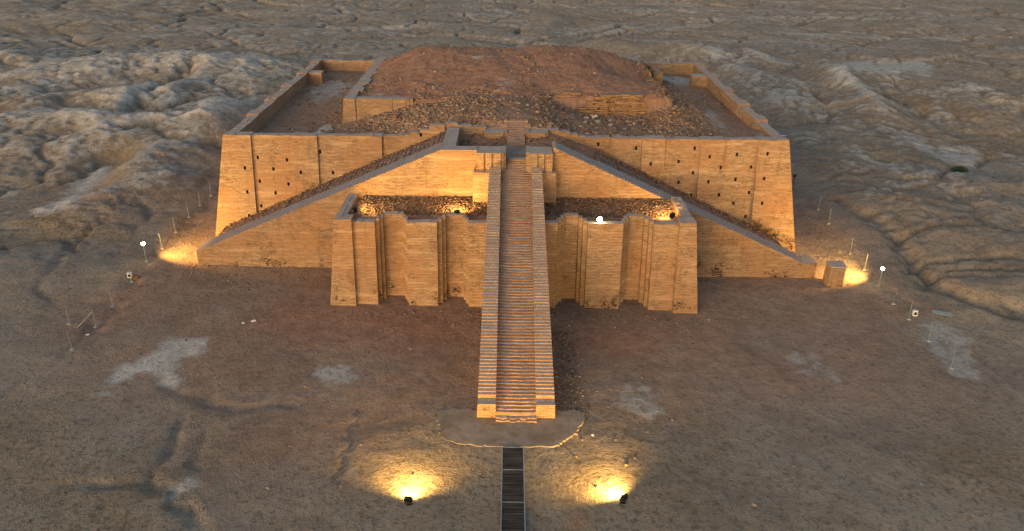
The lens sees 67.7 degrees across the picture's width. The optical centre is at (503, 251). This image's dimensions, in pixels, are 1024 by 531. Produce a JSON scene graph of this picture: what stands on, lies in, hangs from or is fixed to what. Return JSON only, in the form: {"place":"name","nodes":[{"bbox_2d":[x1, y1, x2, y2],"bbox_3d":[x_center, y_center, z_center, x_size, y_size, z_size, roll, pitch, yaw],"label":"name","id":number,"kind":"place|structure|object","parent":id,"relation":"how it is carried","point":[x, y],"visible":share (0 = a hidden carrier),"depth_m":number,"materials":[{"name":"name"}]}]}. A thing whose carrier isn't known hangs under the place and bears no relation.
{"place":"outdoors","nodes":[
{"label":"outdoors","id":0,"kind":"place"},
{"bbox_2d":[0,0,1023,530],"bbox_3d":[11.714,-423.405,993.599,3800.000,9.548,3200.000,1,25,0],"label":"desert ground","id":1,"kind":"structure","parent":0,"point":[864,106],"depth_m":70.07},
{"bbox_2d":[66,331,74,350],"bbox_3d":[-36.559,7.667,64.472,0.472,2.282,0.474,9,26,17],"label":"fence post","id":2,"kind":"object","parent":1,"relation":"on","point":[71,348],"visible":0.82,"depth_m":64.61,"materials":[{"name":"metal"}]},
{"bbox_2d":[77,309,98,327],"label":"fence post","id":3,"kind":"object","parent":1,"relation":"on","point":[96,326],"visible":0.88,"depth_m":67.96,"materials":[{"name":"metal"}]},
{"bbox_2d":[133,274,138,279],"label":"rusty crate","id":4,"kind":"object","parent":1,"relation":"on","point":[135,276],"visible":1,"depth_m":75.99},
{"bbox_2d":[140,241,148,261],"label":"lamp post","id":5,"kind":"object","parent":1,"relation":"on","point":[143,244],"visible":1,"depth_m":78.99,"materials":[{"name":"metal"}]},
{"bbox_2d":[404,496,412,505],"bbox_3d":[-6.057,15.933,48.728,0.576,0.748,0.413,1,25,0],"label":"floodlight","id":6,"kind":"object","parent":1,"relation":"on","point":[408,500],"visible":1,"depth_m":48.58,"materials":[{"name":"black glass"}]},
{"bbox_2d":[196,45,816,422],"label":"ziggurat","id":7,"kind":"structure","parent":1,"relation":"on","point":[515,262],"depth_m":78.50,"materials":[{"name":"brick"}]},
{"bbox_2d":[259,44,754,136],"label":"brick rubble","id":8,"kind":"object","parent":7,"relation":"on","point":[671,88],"visible":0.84,"depth_m":89.41,"materials":[{"name":"brick"}]},
{"bbox_2d":[228,132,786,243],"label":"stair rubble","id":9,"kind":"object","parent":7,"relation":"on","point":[394,153],"visible":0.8,"depth_m":82.47,"materials":[{"name":"brick"}]},
{"bbox_2d":[357,195,675,217],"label":"bastion rubble","id":10,"kind":"object","parent":7,"relation":"on","point":[576,200],"visible":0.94,"depth_m":74.20,"materials":[{"name":"brick"}]},
{"bbox_2d":[596,217,602,222],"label":"floodlight","id":11,"kind":"object","parent":7,"relation":"on","point":[599,219],"visible":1,"depth_m":69.84,"materials":[{"name":"white glass"}]},
{"bbox_2d":[669,212,674,218],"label":"floodlight","id":12,"kind":"object","parent":7,"relation":"on","point":[671,215],"visible":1,"depth_m":71.32,"materials":[{"name":"black metal"}]},
{"bbox_2d":[748,216,762,227],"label":"dry shrub","id":13,"kind":"object","parent":7,"relation":"on","point":[757,225],"visible":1,"depth_m":83.57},
{"bbox_2d":[762,226,772,233],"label":"dry shrub","id":14,"kind":"object","parent":7,"relation":"on","point":[766,231],"visible":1,"depth_m":83.54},
{"bbox_2d":[437,408,584,447],"bbox_3d":[0.561,13.264,56.321,11.170,0.800,4.534,1,25,0],"label":"mud apron","id":15,"kind":"object","parent":1,"relation":"on","point":[464,426],"visible":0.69,"depth_m":55.83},
{"bbox_2d":[2,160,1022,530],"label":"scattered stones","id":16,"kind":"object","parent":1,"relation":"on","point":[568,374],"visible":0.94,"depth_m":66.11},
{"bbox_2d":[500,447,525,530],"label":"boardwalk","id":17,"kind":"structure","parent":1,"relation":"on","point":[512,482],"depth_m":50.05,"materials":[{"name":"brown wood"}]},
{"bbox_2d":[619,493,627,503],"bbox_3d":[7.769,16.010,49.258,0.557,0.748,0.515,1,25,0],"label":"floodlight","id":18,"kind":"object","parent":1,"relation":"on","point":[623,498],"visible":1,"depth_m":49.13,"materials":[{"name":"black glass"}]},
{"bbox_2d":[822,261,846,286],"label":"brick pier","id":19,"kind":"structure","parent":1,"relation":"on","point":[834,274],"depth_m":77.61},
{"bbox_2d":[877,266,885,286],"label":"lamp post","id":20,"kind":"object","parent":1,"relation":"on","point":[882,268],"visible":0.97,"depth_m":77.67,"materials":[{"name":"metal"}]},
{"bbox_2d":[912,309,917,317],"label":"junction box","id":21,"kind":"object","parent":1,"relation":"on","point":[914,312],"visible":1,"depth_m":71.89,"materials":[{"name":"white plastic"}]},
{"bbox_2d":[932,310,952,316],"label":"metal sheet","id":22,"kind":"object","parent":1,"relation":"on","point":[942,313],"visible":1,"depth_m":72.75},
{"bbox_2d":[948,348,955,369],"bbox_3d":[38.033,9.232,64.442,0.474,2.280,0.471,-10,27,-21],"label":"fence post","id":23,"kind":"object","parent":1,"relation":"on","point":[951,367],"visible":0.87,"depth_m":64.57,"materials":[{"name":"metal"}]},
{"bbox_2d":[951,166,968,172],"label":"green bush","id":24,"kind":"object","parent":1,"relation":"on","point":[959,169],"visible":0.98,"depth_m":107.98,"materials":[{"name":"green plant"}]}
]}

